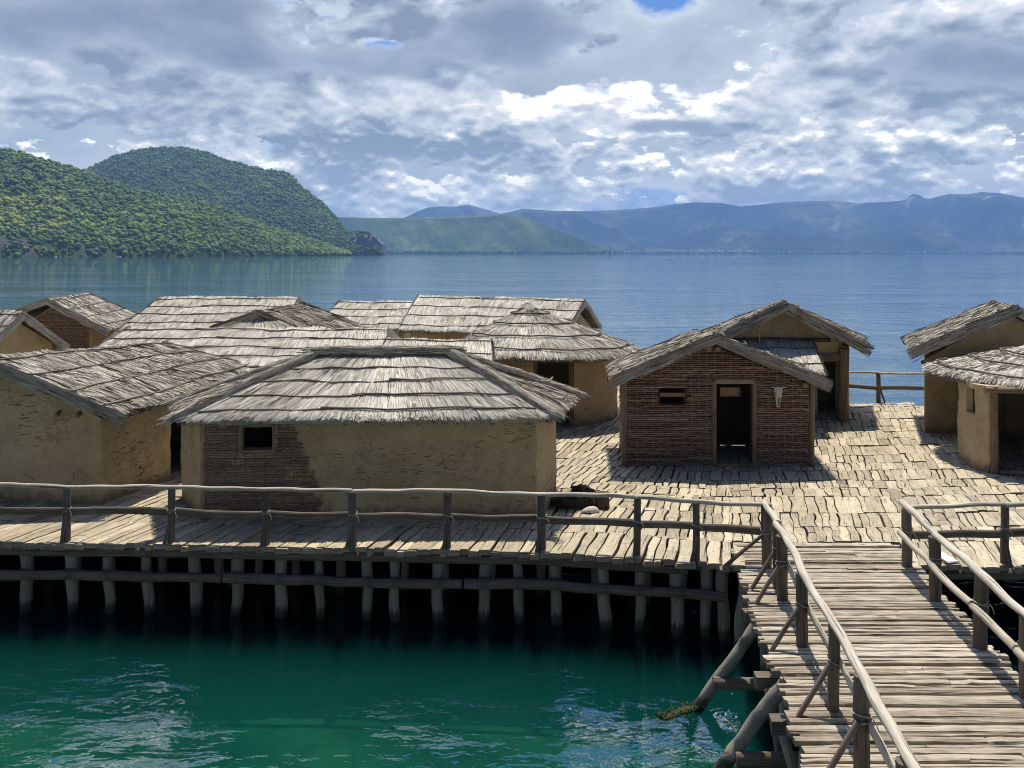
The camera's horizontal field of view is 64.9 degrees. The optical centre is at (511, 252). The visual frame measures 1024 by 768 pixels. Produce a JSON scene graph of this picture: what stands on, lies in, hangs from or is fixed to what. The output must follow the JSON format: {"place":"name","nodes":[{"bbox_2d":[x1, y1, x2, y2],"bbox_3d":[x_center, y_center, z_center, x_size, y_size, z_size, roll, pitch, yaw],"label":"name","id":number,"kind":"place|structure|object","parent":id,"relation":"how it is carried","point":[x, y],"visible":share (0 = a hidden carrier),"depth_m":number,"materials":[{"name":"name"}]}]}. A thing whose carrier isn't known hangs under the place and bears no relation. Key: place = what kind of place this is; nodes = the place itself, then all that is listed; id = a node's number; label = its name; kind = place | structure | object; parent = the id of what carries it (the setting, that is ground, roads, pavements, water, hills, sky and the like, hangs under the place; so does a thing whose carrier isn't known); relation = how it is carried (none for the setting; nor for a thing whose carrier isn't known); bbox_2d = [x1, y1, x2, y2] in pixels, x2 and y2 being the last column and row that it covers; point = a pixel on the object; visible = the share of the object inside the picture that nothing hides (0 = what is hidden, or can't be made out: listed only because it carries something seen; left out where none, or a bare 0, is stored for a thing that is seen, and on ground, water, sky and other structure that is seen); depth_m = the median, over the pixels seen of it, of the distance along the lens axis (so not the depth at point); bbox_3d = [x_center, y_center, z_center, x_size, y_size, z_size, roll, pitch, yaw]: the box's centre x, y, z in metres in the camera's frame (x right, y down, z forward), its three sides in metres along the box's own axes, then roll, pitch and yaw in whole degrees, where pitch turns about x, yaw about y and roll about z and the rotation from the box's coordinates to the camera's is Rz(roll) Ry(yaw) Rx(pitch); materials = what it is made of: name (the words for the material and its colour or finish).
{"place":"outdoors","nodes":[
{"label":"outdoors","id":0,"kind":"place"},
{"bbox_2d":[0,148,351,259],"bbox_3d":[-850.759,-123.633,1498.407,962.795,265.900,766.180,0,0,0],"label":"forested hill","id":1,"kind":"structure","parent":0,"point":[289,242],"depth_m":1464.98,"materials":[{"name":"green plant"}]},
{"bbox_2d":[82,145,384,254],"bbox_3d":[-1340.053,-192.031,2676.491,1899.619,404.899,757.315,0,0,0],"label":"forest on far hill","id":2,"kind":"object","parent":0,"point":[342,231],"visible":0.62,"depth_m":2585.22,"materials":[{"name":"green plant"}]},
{"bbox_2d":[349,234,386,254],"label":"cliff","id":3,"kind":"structure","parent":0,"point":[371,239],"depth_m":2456.93,"materials":[{"name":"grey stone"}]},
{"bbox_2d":[404,205,499,217],"bbox_3d":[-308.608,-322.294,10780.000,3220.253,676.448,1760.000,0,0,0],"label":"blue peak","id":4,"kind":"structure","parent":0,"point":[453,211],"depth_m":10911.32,"materials":[{"name":"blue stone"}]},
{"bbox_2d":[338,214,612,253],"bbox_3d":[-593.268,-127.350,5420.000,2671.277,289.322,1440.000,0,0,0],"label":"green headland","id":5,"kind":"structure","parent":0,"point":[503,232],"depth_m":5545.65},
{"bbox_2d":[0,555,1023,767],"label":"bay water","id":6,"kind":"structure","parent":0,"point":[169,712],"depth_m":14.09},
{"bbox_2d":[77,557,84,640],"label":"timber pile","id":7,"kind":"object","parent":6,"relation":"on","point":[81,623],"visible":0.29,"depth_m":15.99,"materials":[{"name":"grey wood"}]},
{"bbox_2d":[101,557,104,595],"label":"timber pile","id":8,"kind":"object","parent":6,"relation":"on","point":[103,594],"visible":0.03,"depth_m":17.51,"materials":[{"name":"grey wood"}]},
{"bbox_2d":[102,557,115,675],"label":"timber pile","id":9,"kind":"object","parent":6,"relation":"on","point":[110,597],"visible":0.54,"depth_m":14.63,"materials":[{"name":"grey wood"}]},
{"bbox_2d":[157,558,169,639],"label":"timber pile","id":10,"kind":"object","parent":6,"relation":"on","point":[164,622],"visible":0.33,"depth_m":15.99,"materials":[{"name":"grey wood"}]},
{"bbox_2d":[188,558,202,674],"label":"timber pile","id":11,"kind":"object","parent":6,"relation":"on","point":[196,605],"visible":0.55,"depth_m":14.55,"materials":[{"name":"grey wood"}]},
{"bbox_2d":[213,559,224,642],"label":"timber pile","id":12,"kind":"object","parent":6,"relation":"on","point":[218,616],"visible":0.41,"depth_m":15.84,"materials":[{"name":"grey wood"}]},
{"bbox_2d":[254,559,266,645],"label":"timber pile","id":13,"kind":"object","parent":6,"relation":"on","point":[259,614],"visible":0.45,"depth_m":15.84,"materials":[{"name":"grey wood"}]},
{"bbox_2d":[335,561,345,656],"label":"timber pile","id":14,"kind":"object","parent":6,"relation":"on","point":[340,615],"visible":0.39,"depth_m":15.43,"materials":[{"name":"grey wood"}]},
{"bbox_2d":[360,547,372,680],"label":"timber pile","id":15,"kind":"object","parent":6,"relation":"on","point":[367,600],"visible":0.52,"depth_m":14.36,"materials":[{"name":"grey wood"}]},
{"bbox_2d":[389,562,404,681],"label":"timber pile","id":16,"kind":"object","parent":6,"relation":"on","point":[396,639],"visible":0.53,"depth_m":14.32,"materials":[{"name":"grey wood"}]},
{"bbox_2d":[400,562,410,652],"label":"timber pile","id":17,"kind":"object","parent":6,"relation":"on","point":[404,605],"visible":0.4,"depth_m":15.54,"materials":[{"name":"grey wood"}]},
{"bbox_2d":[442,564,450,654],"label":"timber pile","id":18,"kind":"object","parent":6,"relation":"on","point":[446,601],"visible":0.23,"depth_m":15.41,"materials":[{"name":"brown wood"}]},
{"bbox_2d":[488,565,495,661],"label":"timber pile","id":19,"kind":"object","parent":6,"relation":"on","point":[493,576],"visible":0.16,"depth_m":15.35,"materials":[{"name":"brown wood"}]},
{"bbox_2d":[543,565,549,622],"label":"timber pile","id":20,"kind":"object","parent":6,"relation":"on","point":[546,613],"visible":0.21,"depth_m":16.70,"materials":[{"name":"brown wood"}]},
{"bbox_2d":[589,569,598,663],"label":"timber pile","id":21,"kind":"object","parent":6,"relation":"on","point":[594,640],"visible":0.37,"depth_m":15.18,"materials":[{"name":"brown wood"}]},
{"bbox_2d":[645,572,654,670],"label":"timber pile","id":22,"kind":"object","parent":6,"relation":"on","point":[650,630],"visible":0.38,"depth_m":14.96,"materials":[{"name":"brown wood"}]},
{"bbox_2d":[669,560,688,701],"bbox_3d":[2.884,7.073,13.872,0.288,3.513,0.321,0,0,-40],"label":"timber pile","id":23,"kind":"object","parent":6,"relation":"on","point":[679,645],"visible":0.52,"depth_m":13.77,"materials":[{"name":"grey wood"}]},
{"bbox_2d":[679,535,688,642],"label":"timber pile","id":24,"kind":"object","parent":6,"relation":"on","point":[685,600],"visible":0.12,"depth_m":15.01,"materials":[{"name":"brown wood"}]},
{"bbox_2d":[700,561,715,705],"bbox_3d":[3.348,7.055,13.787,0.262,3.518,0.312,0,0,0],"label":"timber pile","id":25,"kind":"object","parent":6,"relation":"on","point":[707,654],"visible":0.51,"depth_m":13.70,"materials":[{"name":"grey wood"}]},
{"bbox_2d":[728,581,747,720],"bbox_3d":[3.754,7.074,13.328,0.413,3.473,0.320,0,0,0],"label":"timber pile","id":26,"kind":"object","parent":6,"relation":"on","point":[736,696],"visible":0.4,"depth_m":13.26,"materials":[{"name":"grey wood"}]},
{"bbox_2d":[693,543,1023,767],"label":"footbridge","id":27,"kind":"object","parent":6,"relation":"on","point":[948,693],"visible":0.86,"depth_m":10.18,"materials":[{"name":"brown wood"}]},
{"bbox_2d":[750,499,921,767],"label":"wooden railing","id":28,"kind":"object","parent":27,"relation":"on","point":[863,689],"visible":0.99,"depth_m":9.11,"materials":[{"name":"grey wood"}]},
{"bbox_2d":[897,499,1023,699],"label":"wooden railing","id":29,"kind":"object","parent":27,"relation":"attached to","point":[978,605],"visible":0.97,"depth_m":10.71,"materials":[{"name":"grey wood"}]},
{"bbox_2d":[0,254,1023,406],"bbox_3d":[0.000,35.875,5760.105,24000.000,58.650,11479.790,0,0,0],"label":"lake water","id":30,"kind":"structure","parent":0,"point":[884,302],"depth_m":206.60,"materials":[{"name":"blue liquid"}]},
{"bbox_2d":[386,249,1023,253],"bbox_3d":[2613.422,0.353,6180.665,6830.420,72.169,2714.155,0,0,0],"label":"shore treeline","id":31,"kind":"object","parent":30,"relation":"on","point":[423,251],"visible":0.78,"depth_m":7466.11,"materials":[{"name":"green plant"}]},
{"bbox_2d":[0,407,1023,579],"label":"deck joists","id":32,"kind":"object","parent":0,"point":[1011,574],"visible":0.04,"depth_m":14.24,"materials":[{"name":"brown wood"}]},
{"bbox_2d":[218,404,1023,567],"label":"deck underlayer","id":33,"kind":"object","parent":32,"relation":"on","point":[704,520],"depth_m":16.03,"materials":[{"name":"brown wood"}]},
{"bbox_2d":[0,384,1023,572],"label":"deck","id":34,"kind":"structure","parent":33,"relation":"on","point":[584,453],"depth_m":16.10,"materials":[{"name":"beige wood"}]},
{"bbox_2d":[0,309,69,355],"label":"thatched hut","id":35,"kind":"object","parent":34,"relation":"on","point":[22,332],"visible":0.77,"depth_m":27.52,"materials":[{"name":"plant"}]},
{"bbox_2d":[14,292,136,350],"bbox_3d":[-18.430,3.462,33.096,5.964,3.516,4.453,0,0,0],"label":"thatched hut","id":36,"kind":"object","parent":34,"relation":"on","point":[84,320],"visible":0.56,"depth_m":31.56,"materials":[{"name":"plant"}]},
{"bbox_2d":[0,341,250,504],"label":"thatched hut","id":37,"kind":"object","parent":34,"relation":"on","point":[80,416],"visible":0.89,"depth_m":16.81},
{"bbox_2d":[107,295,305,338],"bbox_3d":[-11.762,3.472,33.003,6.552,3.495,6.469,0,0,0],"label":"thatched hut","id":38,"kind":"object","parent":34,"relation":"on","point":[193,311],"visible":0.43,"depth_m":31.94,"materials":[{"name":"plant"}]},
{"bbox_2d":[91,325,399,370],"bbox_3d":[-7.761,3.687,23.893,8.750,3.065,5.806,0,0,0],"label":"thatched hut","id":39,"kind":"object","parent":34,"relation":"on","point":[256,347],"visible":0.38,"depth_m":23.20,"materials":[{"name":"plant"}]},
{"bbox_2d":[206,302,371,328],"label":"thatched hut","id":40,"kind":"object","parent":34,"relation":"on","point":[302,314],"visible":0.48,"depth_m":26.41,"materials":[{"name":"plant"}]},
{"bbox_2d":[329,300,412,338],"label":"thatched hut","id":41,"kind":"object","parent":34,"relation":"on","point":[390,314],"visible":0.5,"depth_m":35.77,"materials":[{"name":"plant"}]},
{"bbox_2d":[156,343,591,519],"bbox_3d":[-2.863,3.583,17.241,9.130,3.275,4.538,0,0,0],"label":"thatched hut","id":42,"kind":"object","parent":34,"relation":"on","point":[442,415],"visible":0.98,"depth_m":15.81,"materials":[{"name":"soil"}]},
{"bbox_2d":[239,424,274,452],"bbox_3d":[-4.975,3.620,15.700,0.711,0.560,0.062,0,0,0],"label":"window frame","id":43,"kind":"structure","parent":42,"relation":"in","point":[273,426],"depth_m":15.68,"materials":[{"name":"brown wood"}]},
{"bbox_2d":[0,482,771,566],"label":"wooden railing","id":44,"kind":"object","parent":34,"relation":"on","point":[446,517],"visible":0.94,"depth_m":14.24,"materials":[{"name":"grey wood"}]},
{"bbox_2d":[382,337,495,361],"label":"thatched hut","id":45,"kind":"object","parent":34,"relation":"on","point":[483,348],"visible":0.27,"depth_m":22.61,"materials":[{"name":"plant"}]},
{"bbox_2d":[396,294,601,339],"bbox_3d":[-0.764,3.521,33.838,8.147,3.397,6.083,0,0,24],"label":"thatched hut","id":46,"kind":"object","parent":34,"relation":"on","point":[442,317],"visible":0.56,"depth_m":32.92,"materials":[{"name":"plant"}]},
{"bbox_2d":[459,302,639,426],"bbox_3d":[0.951,3.398,25.987,6.482,3.643,5.740,0,0,0],"label":"round hut","id":47,"kind":"object","parent":34,"relation":"on","point":[531,337],"visible":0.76,"depth_m":24.49,"materials":[{"name":"grey wicker"}]},
{"bbox_2d":[550,484,599,507],"bbox_3d":[1.370,5.001,16.527,1.211,0.480,0.761,0,0,0],"label":"hide heap","id":48,"kind":"object","parent":34,"relation":"on","point":[572,502],"visible":0.65,"depth_m":16.35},
{"bbox_2d":[595,491,609,509],"bbox_3d":[1.851,5.038,16.438,0.313,0.334,0.273,0,0,0],"label":"wood stump","id":49,"kind":"object","parent":34,"relation":"on","point":[602,502],"visible":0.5,"depth_m":16.33,"materials":[{"name":"brown wood"}]},
{"bbox_2d":[604,329,833,466],"bbox_3d":[5.198,3.552,20.655,5.843,3.335,3.096,0,0,0],"label":"thatched hut","id":50,"kind":"object","parent":34,"relation":"on","point":[676,408],"visible":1,"depth_m":19.65,"materials":[{"name":"wicker"}]},
{"bbox_2d":[659,392,685,396],"bbox_3d":[3.920,3.460,19.660,0.625,0.094,0.104,0,0,0],"label":"window frame","id":51,"kind":"structure","parent":50,"relation":"in","point":[662,394],"depth_m":19.61,"materials":[{"name":"brown wood"}]},
{"bbox_2d":[771,386,785,406],"bbox_3d":[6.470,3.495,19.559,0.372,0.509,0.172,0,0,0],"label":"animal skull","id":52,"kind":"object","parent":50,"relation":"attached to","point":[778,391],"visible":1,"depth_m":19.50},
{"bbox_2d":[700,299,873,420],"bbox_3d":[8.992,3.321,25.560,6.913,3.798,5.118,0,0,0],"label":"thatched hut","id":53,"kind":"object","parent":34,"relation":"on","point":[812,341],"visible":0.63,"depth_m":24.91,"materials":[{"name":"wood"}]},
{"bbox_2d":[849,371,923,403],"bbox_3d":[9.067,4.709,30.755,16.196,1.200,3.492,0,0,35],"label":"wooden railing","id":54,"kind":"object","parent":34,"relation":"on","point":[878,388],"visible":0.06,"depth_m":27.94,"materials":[{"name":"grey wood"}]},
{"bbox_2d":[928,550,958,562],"bbox_3d":[7.342,5.165,13.703,0.211,0.025,0.535,0,0,-7],"label":"loose board","id":55,"kind":"object","parent":34,"relation":"on","point":[946,558],"visible":0.71,"depth_m":13.57,"materials":[{"name":"wood"}]},
{"bbox_2d":[900,300,1023,433],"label":"thatched hut","id":56,"kind":"object","parent":34,"relation":"on","point":[991,325],"visible":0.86,"depth_m":23.20,"materials":[{"name":"plant"}]},
{"bbox_2d":[911,501,1023,567],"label":"wooden railing","id":57,"kind":"object","parent":34,"relation":"on","point":[1004,532],"visible":0.89,"depth_m":13.43,"materials":[{"name":"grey wood"}]},
{"bbox_2d":[922,345,1023,474],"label":"round hut","id":58,"kind":"object","parent":34,"relation":"on","point":[991,398],"visible":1,"depth_m":19.84,"materials":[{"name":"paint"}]},
{"bbox_2d":[0,0,1023,256],"label":"sky","id":59,"kind":"structure","parent":0,"point":[377,108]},
{"bbox_2d":[581,506,599,512],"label":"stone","id":60,"kind":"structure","parent":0,"point":[591,509],"depth_m":16.07,"materials":[{"name":"white stone"}]},
{"bbox_2d":[698,750,734,767],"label":"water weed","id":61,"kind":"object","parent":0,"point":[716,761],"visible":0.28,"depth_m":11.02,"materials":[{"name":"green plant"}]},
{"bbox_2d":[497,192,1023,258],"bbox_3d":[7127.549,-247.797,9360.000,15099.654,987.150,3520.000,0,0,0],"label":"blue mountains","id":62,"kind":"structure","parent":0,"point":[984,221],"depth_m":8730.51,"materials":[{"name":"blue stone"}]},
{"bbox_2d":[625,248,1018,253],"bbox_3d":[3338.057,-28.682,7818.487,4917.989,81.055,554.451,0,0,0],"label":"distant town","id":63,"kind":"object","parent":62,"relation":"on","point":[711,250],"visible":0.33,"depth_m":7617.10},
{"bbox_3d":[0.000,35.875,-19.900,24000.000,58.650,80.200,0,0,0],"label":"bay water","id":64,"kind":"structure","parent":0,"visible":0},
{"bbox_2d":[18,555,34,681],"bbox_3d":[-8.864,7.071,14.731,0.298,3.511,0.320,0,0,0],"label":"timber pile","id":65,"kind":"object","parent":64,"relation":"in","point":[26,637],"visible":0.59,"depth_m":14.65,"materials":[{"name":"grey wood"}]},
{"bbox_2d":[65,556,78,678],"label":"timber pile","id":66,"kind":"object","parent":64,"relation":"in","point":[72,591],"visible":0.59,"depth_m":14.66,"materials":[{"name":"grey wood"}]},
{"bbox_2d":[0,567,222,586],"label":"bracing log","id":67,"kind":"object","parent":66,"relation":"attached to","point":[109,576],"visible":1,"depth_m":14.46,"materials":[{"name":"grey wood"}]},
{"bbox_2d":[104,557,116,647],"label":"timber pile","id":68,"kind":"object","parent":64,"relation":"in","point":[115,586],"visible":0.08,"depth_m":15.71,"materials":[{"name":"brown wood"}]},
{"bbox_2d":[141,557,156,674],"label":"timber pile","id":69,"kind":"object","parent":64,"relation":"in","point":[150,626],"visible":0.52,"depth_m":14.60,"materials":[{"name":"grey wood"}]},
{"bbox_2d":[230,559,243,678],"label":"timber pile","id":70,"kind":"object","parent":64,"relation":"in","point":[236,657],"visible":0.52,"depth_m":14.50,"materials":[{"name":"grey wood"}]},
{"bbox_2d":[274,560,287,678],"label":"timber pile","id":71,"kind":"object","parent":64,"relation":"in","point":[281,612],"visible":0.56,"depth_m":14.45,"materials":[{"name":"grey wood"}]},
{"bbox_2d":[222,571,461,591],"bbox_3d":[-3.022,5.830,14.296,4.285,0.308,0.204,0,0,3],"label":"bracing log","id":72,"kind":"object","parent":71,"relation":"attached to","point":[275,579],"visible":1,"depth_m":14.25,"materials":[{"name":"grey wood"}]},
{"bbox_2d":[292,561,305,646],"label":"timber pile","id":73,"kind":"object","parent":64,"relation":"in","point":[300,640],"visible":0.38,"depth_m":15.79,"materials":[{"name":"grey wood"}]},
{"bbox_2d":[314,561,326,678],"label":"timber pile","id":74,"kind":"object","parent":64,"relation":"in","point":[321,657],"visible":0.51,"depth_m":14.41,"materials":[{"name":"grey wood"}]},
{"bbox_2d":[431,564,447,683],"bbox_3d":[-1.303,7.097,14.369,0.316,3.513,0.253,0,0,36],"label":"timber pile","id":75,"kind":"object","parent":64,"relation":"in","point":[441,664],"visible":0.58,"depth_m":14.29,"materials":[{"name":"grey wood"}]},
{"bbox_2d":[477,553,491,685],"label":"timber pile","id":76,"kind":"object","parent":64,"relation":"in","point":[485,571],"visible":0.57,"depth_m":14.26,"materials":[{"name":"grey wood"}]},
{"bbox_2d":[464,576,727,606],"bbox_3d":[1.403,5.830,13.917,4.531,0.308,0.284,0,0,8],"label":"bracing log","id":77,"kind":"object","parent":76,"relation":"attached to","point":[479,584],"visible":1,"depth_m":13.93,"materials":[{"name":"grey wood"}]},
{"bbox_2d":[513,564,525,687],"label":"timber pile","id":78,"kind":"object","parent":64,"relation":"in","point":[519,666],"visible":0.55,"depth_m":14.22,"materials":[{"name":"grey wood"}]},
{"bbox_2d":[534,565,545,663],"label":"timber pile","id":79,"kind":"object","parent":64,"relation":"in","point":[538,614],"visible":0.41,"depth_m":15.26,"materials":[{"name":"grey wood"}]},
{"bbox_2d":[549,566,570,689],"bbox_3d":[0.852,7.069,14.247,0.374,3.523,0.270,0,0,-12],"label":"timber pile","id":80,"kind":"object","parent":64,"relation":"in","point":[563,679],"visible":0.59,"depth_m":14.16,"materials":[{"name":"grey wood"}]},
{"bbox_2d":[596,556,612,693],"bbox_3d":[1.613,7.063,14.094,0.304,3.511,0.289,0,0,0],"label":"timber pile","id":81,"kind":"object","parent":64,"relation":"in","point":[605,636],"visible":0.55,"depth_m":14.00,"materials":[{"name":"grey wood"}]},
{"bbox_2d":[635,572,646,698],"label":"timber pile","id":82,"kind":"object","parent":64,"relation":"in","point":[640,656],"visible":0.48,"depth_m":13.93,"materials":[{"name":"grey wood"}]},
{"bbox_2d":[654,701,702,725],"bbox_3d":[2.390,6.548,11.492,0.880,0.158,0.390,0,0,-29],"label":"sunken log","id":83,"kind":"object","parent":64,"relation":"in","point":[673,713],"visible":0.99,"depth_m":11.44,"materials":[{"name":"green plant"}]},
{"bbox_2d":[715,566,731,708],"bbox_3d":[3.654,7.077,13.628,0.408,3.502,0.245,0,0,0],"label":"timber pile","id":84,"kind":"object","parent":64,"relation":"in","point":[721,585],"visible":0.51,"depth_m":13.55,"materials":[{"name":"grey wood"}]}
]}

